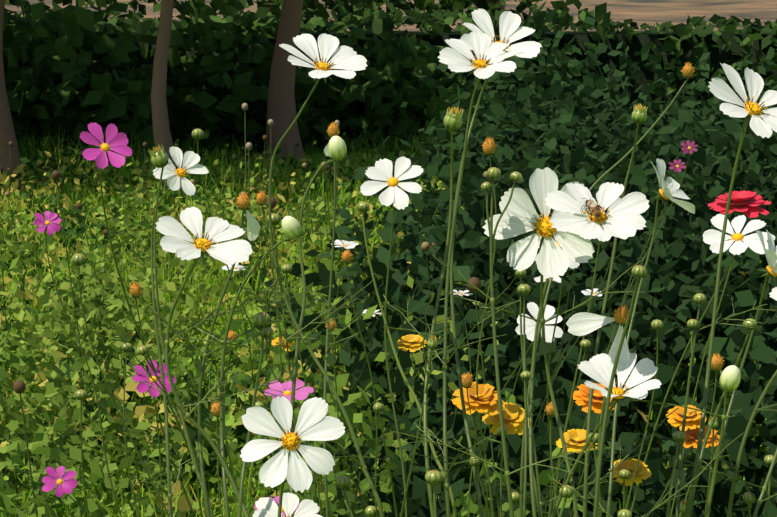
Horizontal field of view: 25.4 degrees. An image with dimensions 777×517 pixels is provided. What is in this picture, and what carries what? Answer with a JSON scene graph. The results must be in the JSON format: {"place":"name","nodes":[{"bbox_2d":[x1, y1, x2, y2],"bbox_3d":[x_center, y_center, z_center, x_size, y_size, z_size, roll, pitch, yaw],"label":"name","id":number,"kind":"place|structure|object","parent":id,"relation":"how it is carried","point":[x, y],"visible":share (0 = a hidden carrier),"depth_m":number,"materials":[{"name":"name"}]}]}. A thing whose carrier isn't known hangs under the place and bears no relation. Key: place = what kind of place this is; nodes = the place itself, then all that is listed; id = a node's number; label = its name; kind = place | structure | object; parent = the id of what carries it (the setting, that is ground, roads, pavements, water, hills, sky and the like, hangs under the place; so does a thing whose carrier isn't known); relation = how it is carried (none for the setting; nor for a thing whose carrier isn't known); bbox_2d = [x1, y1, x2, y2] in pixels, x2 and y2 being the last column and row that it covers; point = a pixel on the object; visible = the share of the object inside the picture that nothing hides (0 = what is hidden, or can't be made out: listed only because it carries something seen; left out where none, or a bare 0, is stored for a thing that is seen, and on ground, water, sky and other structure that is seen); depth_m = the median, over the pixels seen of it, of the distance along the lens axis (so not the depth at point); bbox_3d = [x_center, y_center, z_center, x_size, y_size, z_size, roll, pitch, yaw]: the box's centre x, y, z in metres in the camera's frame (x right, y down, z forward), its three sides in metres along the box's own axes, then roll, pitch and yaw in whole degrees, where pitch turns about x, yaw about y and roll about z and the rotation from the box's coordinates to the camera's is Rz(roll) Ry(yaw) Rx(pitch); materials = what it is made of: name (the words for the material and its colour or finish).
{"place":"outdoors","nodes":[
{"label":"outdoors","id":0,"kind":"place"},
{"bbox_2d":[0,125,774,516],"bbox_3d":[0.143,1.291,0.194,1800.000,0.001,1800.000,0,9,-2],"label":"ground","id":1,"kind":"structure","parent":0,"point":[316,152],"depth_m":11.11,"materials":[{"name":"green plant"}]},
{"bbox_2d":[0,0,24,193],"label":"tree","id":2,"kind":"object","parent":1,"relation":"on","point":[7,133],"visible":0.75,"depth_m":11.02,"materials":[{"name":"brown plant"}]},
{"bbox_2d":[42,466,87,515],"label":"pink cosmos","id":3,"kind":"object","parent":1,"relation":"on","point":[66,486],"visible":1,"depth_m":2.18,"materials":[{"name":"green plant"}]},
{"bbox_2d":[33,211,121,516],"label":"pink cosmos","id":4,"kind":"object","parent":1,"relation":"on","point":[41,220],"visible":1,"depth_m":2.60,"materials":[{"name":"green plant"}]},
{"bbox_2d":[71,389,90,516],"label":"cosmos bud","id":5,"kind":"object","parent":1,"relation":"on","point":[81,394],"visible":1,"depth_m":1.89,"materials":[{"name":"green plant"}]},
{"bbox_2d":[70,253,168,516],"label":"cosmos bud","id":6,"kind":"object","parent":1,"relation":"on","point":[78,259],"visible":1,"depth_m":2.01,"materials":[{"name":"green plant"}]},
{"bbox_2d":[119,343,139,516],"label":"cosmos bud","id":7,"kind":"object","parent":1,"relation":"on","point":[125,347],"visible":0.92,"depth_m":2.18,"materials":[{"name":"green plant"}]},
{"bbox_2d":[79,122,190,456],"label":"pink cosmos","id":8,"kind":"object","parent":1,"relation":"on","point":[119,142],"visible":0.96,"depth_m":1.69,"materials":[{"name":"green plant"}]},
{"bbox_2d":[129,281,163,516],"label":"cosmos bud","id":9,"kind":"object","parent":1,"relation":"on","point":[135,290],"visible":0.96,"depth_m":1.99,"materials":[{"name":"green plant"}]},
{"bbox_2d":[132,359,194,516],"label":"pink cosmos","id":10,"kind":"object","parent":1,"relation":"on","point":[142,387],"visible":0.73,"depth_m":1.83,"materials":[{"name":"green plant"}]},
{"bbox_2d":[151,0,183,206],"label":"tree","id":11,"kind":"object","parent":1,"relation":"on","point":[161,129],"visible":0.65,"depth_m":10.54,"materials":[{"name":"brown plant"}]},
{"bbox_2d":[136,345,206,516],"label":"cosmos bud","id":12,"kind":"object","parent":1,"relation":"on","point":[142,350],"visible":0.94,"depth_m":1.39,"materials":[{"name":"green plant"}]},
{"bbox_2d":[151,146,208,516],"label":"cosmos","id":13,"kind":"object","parent":1,"relation":"on","point":[191,159],"visible":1,"depth_m":1.42,"materials":[{"name":"white plant"}]},
{"bbox_2d":[148,144,213,516],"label":"cosmos bud","id":14,"kind":"object","parent":1,"relation":"on","point":[159,157],"visible":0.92,"depth_m":1.30,"materials":[{"name":"green plant"}]},
{"bbox_2d":[156,207,252,516],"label":"cosmos","id":15,"kind":"object","parent":1,"relation":"on","point":[174,232],"visible":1,"depth_m":1.24,"materials":[{"name":"white plant"}]},
{"bbox_2d":[208,400,226,516],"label":"cosmos bud","id":16,"kind":"object","parent":1,"relation":"on","point":[215,409],"visible":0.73,"depth_m":1.99,"materials":[{"name":"green plant"}]},
{"bbox_2d":[197,192,259,516],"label":"cosmos bud","id":17,"kind":"object","parent":1,"relation":"on","point":[243,204],"visible":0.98,"depth_m":1.28,"materials":[{"name":"green plant"}]},
{"bbox_2d":[224,330,238,489],"bbox_3d":[-0.166,0.526,2.124,0.028,0.921,0.159,2,9,15],"label":"cosmos bud","id":18,"kind":"object","parent":1,"relation":"on","point":[231,335],"visible":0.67,"depth_m":2.01,"materials":[{"name":"green plant"}]},
{"bbox_2d":[222,263,277,504],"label":"cosmos","id":19,"kind":"object","parent":1,"relation":"on","point":[236,267],"visible":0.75,"depth_m":3.22,"materials":[{"name":"white plant"}]},
{"bbox_2d":[238,312,272,516],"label":"cosmos bud","id":20,"kind":"object","parent":1,"relation":"on","point":[258,318],"visible":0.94,"depth_m":1.24,"materials":[{"name":"green plant"}]},
{"bbox_2d":[191,129,332,516],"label":"cosmos bud","id":21,"kind":"object","parent":1,"relation":"on","point":[197,134],"visible":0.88,"depth_m":2.34,"materials":[{"name":"green plant"}]},
{"bbox_2d":[220,216,304,516],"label":"cosmos bud","id":22,"kind":"object","parent":1,"relation":"on","point":[291,227],"visible":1,"depth_m":1.29,"materials":[{"name":"green plant"}]},
{"bbox_2d":[253,190,281,488],"bbox_3d":[-0.131,0.447,2.160,0.077,1.068,0.029,4,9,22],"label":"cosmos bud","id":23,"kind":"object","parent":1,"relation":"on","point":[261,199],"visible":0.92,"depth_m":2.10,"materials":[{"name":"green plant"}]},
{"bbox_2d":[266,0,304,160],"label":"tree","id":24,"kind":"object","parent":1,"relation":"on","point":[281,110],"visible":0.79,"depth_m":13.30,"materials":[{"name":"brown plant"}]},
{"bbox_2d":[252,493,321,516],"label":"cosmos","id":25,"kind":"object","parent":1,"relation":"on","point":[266,507],"visible":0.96,"depth_m":1.25,"materials":[{"name":"white plant"}]},
{"bbox_2d":[264,379,313,498],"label":"pink cosmos","id":26,"kind":"object","parent":1,"relation":"on","point":[301,393],"visible":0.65,"depth_m":1.74,"materials":[{"name":"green plant"}]},
{"bbox_2d":[239,103,339,306],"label":"seed heads","id":27,"kind":"object","parent":1,"relation":"on","point":[248,146],"visible":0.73,"depth_m":7.49,"materials":[{"name":"green plant"}]},
{"bbox_2d":[0,135,582,516],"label":"meadow plants","id":28,"kind":"object","parent":1,"relation":"on","point":[16,422],"visible":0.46,"depth_m":4.04,"materials":[{"name":"green plant"}]},
{"bbox_2d":[240,396,344,516],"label":"cosmos","id":29,"kind":"object","parent":1,"relation":"on","point":[314,423],"visible":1,"depth_m":1.18,"materials":[{"name":"white plant"}]},
{"bbox_2d":[265,213,321,515],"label":"cosmos bud","id":30,"kind":"object","parent":1,"relation":"on","point":[276,219],"visible":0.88,"depth_m":2.21,"materials":[{"name":"green plant"}]},
{"bbox_2d":[281,264,316,513],"bbox_3d":[-0.087,0.500,2.002,0.030,1.011,0.106,5,10,28],"label":"cosmos bud","id":31,"kind":"object","parent":1,"relation":"on","point":[286,269],"visible":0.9,"depth_m":1.90,"materials":[{"name":"green plant"}]},
{"bbox_2d":[2,0,606,169],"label":"shrubs","id":32,"kind":"object","parent":1,"relation":"on","point":[57,73],"visible":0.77,"depth_m":13.76,"materials":[{"name":"green plant"}]},
{"bbox_2d":[289,136,348,516],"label":"cosmos bud","id":33,"kind":"object","parent":1,"relation":"on","point":[337,148],"visible":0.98,"depth_m":1.34,"materials":[{"name":"green plant"}]},
{"bbox_2d":[268,33,383,516],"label":"cosmos","id":34,"kind":"object","parent":1,"relation":"on","point":[346,58],"visible":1,"depth_m":1.30,"materials":[{"name":"white plant"}]},
{"bbox_2d":[323,122,344,516],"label":"cosmos bud","id":35,"kind":"object","parent":1,"relation":"on","point":[333,129],"visible":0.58,"depth_m":1.49,"materials":[{"name":"green plant"}]},
{"bbox_2d":[333,476,355,516],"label":"cosmos bud","id":36,"kind":"object","parent":1,"relation":"on","point":[342,482],"visible":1,"depth_m":1.29,"materials":[{"name":"green plant"}]},
{"bbox_2d":[332,240,358,482],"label":"cosmos","id":37,"kind":"object","parent":1,"relation":"on","point":[348,246],"visible":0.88,"depth_m":3.50,"materials":[{"name":"white plant"}]},
{"bbox_2d":[322,318,373,516],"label":"cosmos bud","id":38,"kind":"object","parent":1,"relation":"on","point":[332,325],"visible":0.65,"depth_m":2.12,"materials":[{"name":"green plant"}]},
{"bbox_2d":[341,249,377,516],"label":"cosmos bud","id":39,"kind":"object","parent":1,"relation":"on","point":[346,256],"visible":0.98,"depth_m":2.23,"materials":[{"name":"green plant"}]},
{"bbox_2d":[373,403,397,516],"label":"cosmos bud","id":40,"kind":"object","parent":1,"relation":"on","point":[378,407],"visible":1,"depth_m":1.40,"materials":[{"name":"green plant"}]},
{"bbox_2d":[6,6,776,135],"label":"hedge","id":41,"kind":"object","parent":1,"relation":"on","point":[684,43],"visible":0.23,"depth_m":15.55,"materials":[{"name":"green plant"}]},
{"bbox_2d":[360,157,422,516],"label":"cosmos","id":42,"kind":"object","parent":1,"relation":"on","point":[395,195],"visible":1,"depth_m":2.00,"materials":[{"name":"white plant"}]},
{"bbox_2d":[357,202,456,516],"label":"cosmos bud","id":43,"kind":"object","parent":1,"relation":"on","point":[362,207],"visible":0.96,"depth_m":1.41,"materials":[{"name":"green plant"}]},
{"bbox_2d":[396,334,437,504],"bbox_3d":[0.080,0.455,3.639,0.128,0.599,0.062,0,9,-2],"label":"zinnia","id":44,"kind":"object","parent":1,"relation":"on","point":[412,343],"visible":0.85,"depth_m":3.59,"materials":[{"name":"yellow plant"}]},
{"bbox_2d":[400,335,442,516],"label":"cosmos bud","id":45,"kind":"object","parent":1,"relation":"on","point":[432,344],"visible":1,"depth_m":1.33,"materials":[{"name":"green plant"}]},
{"bbox_2d":[421,470,444,516],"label":"cosmos bud","id":46,"kind":"object","parent":1,"relation":"on","point":[433,477],"visible":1,"depth_m":1.17,"materials":[{"name":"green plant"}]},
{"bbox_2d":[423,107,463,516],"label":"cosmos bud","id":47,"kind":"object","parent":1,"relation":"on","point":[452,121],"visible":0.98,"depth_m":1.33,"materials":[{"name":"green plant"}]},
{"bbox_2d":[120,255,776,516],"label":"cosmos leaf sprays","id":48,"kind":"object","parent":1,"relation":"on","point":[428,372],"visible":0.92,"depth_m":1.26,"materials":[{"name":"green plant"}]},
{"bbox_2d":[449,290,490,511],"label":"cosmos","id":49,"kind":"object","parent":1,"relation":"on","point":[460,294],"visible":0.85,"depth_m":3.30,"materials":[{"name":"green plant"}]},
{"bbox_2d":[461,372,487,516],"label":"cosmos bud","id":50,"kind":"object","parent":1,"relation":"on","point":[467,380],"visible":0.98,"depth_m":2.00,"materials":[{"name":"green plant"}]},
{"bbox_2d":[465,456,490,516],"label":"cosmos bud","id":51,"kind":"object","parent":1,"relation":"on","point":[474,463],"visible":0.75,"depth_m":1.29,"materials":[{"name":"green plant"}]},
{"bbox_2d":[452,382,504,516],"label":"zinnia","id":52,"kind":"object","parent":1,"relation":"on","point":[486,402],"visible":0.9,"depth_m":2.04,"materials":[{"name":"orange plant"}]},
{"bbox_2d":[438,32,523,516],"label":"cosmos","id":53,"kind":"object","parent":1,"relation":"on","point":[484,47],"visible":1,"depth_m":1.29,"materials":[{"name":"white plant"}]},
{"bbox_2d":[476,137,501,516],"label":"cosmos bud","id":54,"kind":"object","parent":1,"relation":"on","point":[489,147],"visible":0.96,"depth_m":2.02,"materials":[{"name":"green plant"}]},
{"bbox_2d":[450,9,542,516],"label":"cosmos","id":55,"kind":"object","parent":1,"relation":"on","point":[510,30],"visible":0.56,"depth_m":1.40,"materials":[{"name":"white plant"}]},
{"bbox_2d":[483,167,513,516],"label":"cosmos bud","id":56,"kind":"object","parent":1,"relation":"on","point":[493,173],"visible":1,"depth_m":1.21,"materials":[{"name":"green plant"}]},
{"bbox_2d":[493,172,523,244],"bbox_3d":[0.085,-0.033,1.215,0.016,0.056,0.028,7,11,39],"label":"cosmos bud","id":57,"kind":"object","parent":56,"relation":"attached to","point":[516,177],"visible":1,"depth_m":1.21,"materials":[{"name":"green plant"}]},
{"bbox_2d":[497,427,510,516],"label":"cosmos bud","id":58,"kind":"object","parent":1,"relation":"on","point":[499,429],"visible":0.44,"depth_m":1.42,"materials":[{"name":"green plant"}]},
{"bbox_2d":[482,402,528,516],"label":"yellow flower","id":59,"kind":"object","parent":1,"relation":"on","point":[513,416],"visible":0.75,"depth_m":2.09,"materials":[{"name":"yellow plant"}]},
{"bbox_2d":[473,302,562,516],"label":"cosmos","id":60,"kind":"object","parent":1,"relation":"on","point":[533,310],"visible":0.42,"depth_m":2.60,"materials":[{"name":"white plant"}]},
{"bbox_2d":[260,10,776,516],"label":"bush","id":61,"kind":"object","parent":1,"relation":"on","point":[586,138],"visible":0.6,"depth_m":4.58,"materials":[{"name":"green plant"}]},
{"bbox_2d":[516,284,531,516],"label":"cosmos bud","id":62,"kind":"object","parent":1,"relation":"on","point":[523,290],"visible":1,"depth_m":1.54,"materials":[{"name":"green plant"}]},
{"bbox_2d":[516,371,540,516],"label":"cosmos bud","id":63,"kind":"object","parent":1,"relation":"on","point":[525,375],"visible":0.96,"depth_m":1.49,"materials":[{"name":"green plant"}]},
{"bbox_2d":[515,270,542,516],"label":"cosmos bud","id":64,"kind":"object","parent":1,"relation":"on","point":[522,274],"visible":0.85,"depth_m":1.53,"materials":[{"name":"green plant"}]},
{"bbox_2d":[440,167,644,516],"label":"cosmos","id":65,"kind":"object","parent":1,"relation":"on","point":[520,216],"visible":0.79,"depth_m":1.23,"materials":[{"name":"white plant"}]},
{"bbox_2d":[543,401,559,516],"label":"cosmos bud","id":66,"kind":"object","parent":1,"relation":"on","point":[549,410],"visible":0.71,"depth_m":2.00,"materials":[{"name":"green plant"}]},
{"bbox_2d":[535,229,579,516],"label":"cosmos","id":67,"kind":"object","parent":1,"relation":"on","point":[573,264],"visible":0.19,"depth_m":2.56,"materials":[{"name":"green plant"}]},
{"bbox_2d":[554,485,574,516],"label":"cosmos bud","id":68,"kind":"object","parent":1,"relation":"on","point":[566,491],"visible":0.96,"depth_m":1.19,"materials":[{"name":"green plant"}]},
{"bbox_2d":[536,288,601,447],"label":"cosmos","id":69,"kind":"object","parent":1,"relation":"on","point":[589,292],"visible":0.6,"depth_m":3.62,"materials":[{"name":"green plant"}]},
{"bbox_2d":[549,339,590,516],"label":"cosmos bud","id":70,"kind":"object","parent":1,"relation":"on","point":[585,344],"visible":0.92,"depth_m":2.21,"materials":[{"name":"green plant"}]},
{"bbox_2d":[556,429,596,516],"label":"zinnia","id":71,"kind":"object","parent":1,"relation":"on","point":[577,442],"visible":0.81,"depth_m":2.04,"materials":[{"name":"yellow plant"}]},
{"bbox_2d":[544,383,614,516],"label":"zinnia","id":72,"kind":"object","parent":1,"relation":"on","point":[581,395],"visible":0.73,"depth_m":2.04,"materials":[{"name":"orange plant"}]},
{"bbox_2d":[553,191,620,508],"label":"cosmos","id":73,"kind":"object","parent":1,"relation":"on","point":[605,236],"visible":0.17,"depth_m":2.30,"materials":[{"name":"green plant"}]},
{"bbox_2d":[529,182,649,516],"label":"cosmos","id":74,"kind":"object","parent":1,"relation":"on","point":[625,216],"visible":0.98,"depth_m":1.20,"materials":[{"name":"white plant"}]},
{"bbox_2d":[580,198,605,216],"bbox_3d":[0.141,-0.035,1.191,0.017,0.012,0.025,0,9,-2],"label":"honey bee","id":75,"kind":"object","parent":74,"relation":"on","point":[593,207],"visible":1,"depth_m":1.19,"materials":[{"name":"beige"}]},
{"bbox_2d":[566,304,634,516],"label":"cosmos","id":76,"kind":"object","parent":1,"relation":"on","point":[581,323],"visible":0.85,"depth_m":1.22,"materials":[{"name":"white plant"}]},
{"bbox_2d":[551,353,660,516],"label":"cosmos","id":77,"kind":"object","parent":1,"relation":"on","point":[598,368],"visible":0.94,"depth_m":1.21,"materials":[{"name":"white plant"}]},
{"bbox_2d":[519,62,696,516],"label":"cosmos bud","id":78,"kind":"object","parent":1,"relation":"on","point":[687,70],"visible":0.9,"depth_m":1.67,"materials":[{"name":"green plant"}]},
{"bbox_2d":[583,103,650,516],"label":"cosmos bud","id":79,"kind":"object","parent":1,"relation":"on","point":[639,115],"visible":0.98,"depth_m":1.39,"materials":[{"name":"green plant"}]},
{"bbox_2d":[593,265,647,516],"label":"cosmos bud","id":80,"kind":"object","parent":1,"relation":"on","point":[638,271],"visible":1,"depth_m":1.15,"materials":[{"name":"green plant"}]},
{"bbox_2d":[570,159,685,516],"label":"pink cosmos","id":81,"kind":"object","parent":1,"relation":"on","point":[677,165],"visible":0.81,"depth_m":3.27,"materials":[{"name":"green plant"}]},
{"bbox_2d":[562,140,697,484],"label":"pink cosmos","id":82,"kind":"object","parent":1,"relation":"on","point":[685,149],"visible":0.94,"depth_m":3.27,"materials":[{"name":"green plant"}]},
{"bbox_2d":[609,458,651,507],"bbox_3d":[0.278,0.604,2.211,0.051,0.742,0.166,-2,9,-15],"label":"zinnia","id":83,"kind":"object","parent":1,"relation":"on","point":[642,471],"visible":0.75,"depth_m":2.10,"materials":[{"name":"yellow plant"}]},
{"bbox_2d":[625,319,669,509],"bbox_3d":[0.289,0.531,2.063,0.074,0.930,0.026,-3,9,-20],"label":"cosmos bud","id":84,"kind":"object","parent":1,"relation":"on","point":[656,324],"visible":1,"depth_m":2.01,"materials":[{"name":"green plant"}]},
{"bbox_2d":[606,159,694,516],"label":"cosmos","id":85,"kind":"object","parent":1,"relation":"on","point":[669,188],"visible":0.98,"depth_m":1.57,"materials":[{"name":"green plant"}]},
{"bbox_2d":[646,405,706,516],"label":"zinnia","id":86,"kind":"object","parent":1,"relation":"on","point":[693,419],"visible":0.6,"depth_m":2.30,"materials":[{"name":"orange plant"}]},
{"bbox_2d":[666,431,689,516],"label":"cosmos bud","id":87,"kind":"object","parent":1,"relation":"on","point":[678,436],"visible":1,"depth_m":1.25,"materials":[{"name":"green plant"}]},
{"bbox_2d":[675,293,705,516],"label":"cosmos bud","id":88,"kind":"object","parent":1,"relation":"on","point":[699,299],"visible":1,"depth_m":1.29,"materials":[{"name":"green plant"}]},
{"bbox_2d":[679,426,719,514],"bbox_3d":[0.367,0.591,2.333,0.163,0.730,0.059,-5,10,-29],"label":"zinnia","id":89,"kind":"object","parent":1,"relation":"on","point":[692,436],"visible":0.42,"depth_m":2.30,"materials":[{"name":"orange plant"}]},
{"bbox_2d":[679,353,724,516],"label":"cosmos bud","id":90,"kind":"object","parent":1,"relation":"on","point":[717,361],"visible":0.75,"depth_m":2.00,"materials":[{"name":"green plant"}]},
{"bbox_2d":[630,214,774,512],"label":"cosmos","id":91,"kind":"object","parent":1,"relation":"on","point":[739,246],"visible":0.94,"depth_m":2.11,"materials":[{"name":"white plant"}]},
{"bbox_2d":[704,417,719,516],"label":"cosmos bud","id":92,"kind":"object","parent":1,"relation":"on","point":[715,425],"visible":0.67,"depth_m":1.41,"materials":[{"name":"green plant"}]},
{"bbox_2d":[670,190,770,516],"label":"zinnia","id":93,"kind":"object","parent":1,"relation":"on","point":[747,203],"visible":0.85,"depth_m":2.60,"materials":[{"name":"red plant"}]},
{"bbox_2d":[705,365,741,516],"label":"cosmos bud","id":94,"kind":"object","parent":1,"relation":"on","point":[730,377],"visible":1,"depth_m":1.20,"materials":[{"name":"green plant"}]},
{"bbox_2d":[688,319,760,516],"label":"cosmos bud","id":95,"kind":"object","parent":1,"relation":"on","point":[750,324],"visible":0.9,"depth_m":1.32,"materials":[{"name":"green plant"}]},
{"bbox_2d":[684,63,776,516],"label":"cosmos","id":96,"kind":"object","parent":1,"relation":"on","point":[752,110],"visible":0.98,"depth_m":1.28,"materials":[{"name":"white plant"}]},
{"bbox_2d":[705,229,776,513],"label":"cosmos","id":97,"kind":"object","parent":1,"relation":"on","point":[771,256],"visible":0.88,"depth_m":1.36,"materials":[{"name":"green plant"}]},
{"bbox_2d":[727,370,776,516],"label":"stem","id":98,"kind":"object","parent":1,"relation":"on","point":[741,449],"visible":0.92,"depth_m":1.30,"materials":[{"name":"green plant"}]},
{"bbox_2d":[753,287,776,516],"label":"cosmos","id":99,"kind":"object","parent":1,"relation":"on","point":[773,294],"visible":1,"depth_m":1.28,"materials":[{"name":"green plant"}]},
{"bbox_2d":[760,455,776,516],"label":"cosmos bud","id":100,"kind":"object","parent":1,"relation":"on","point":[768,459],"visible":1,"depth_m":1.30,"materials":[{"name":"green plant"}]},
{"bbox_2d":[5,0,776,30],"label":"earth bank","id":101,"kind":"structure","parent":0,"point":[653,12],"depth_m":47.66,"materials":[{"name":"brown soil"}]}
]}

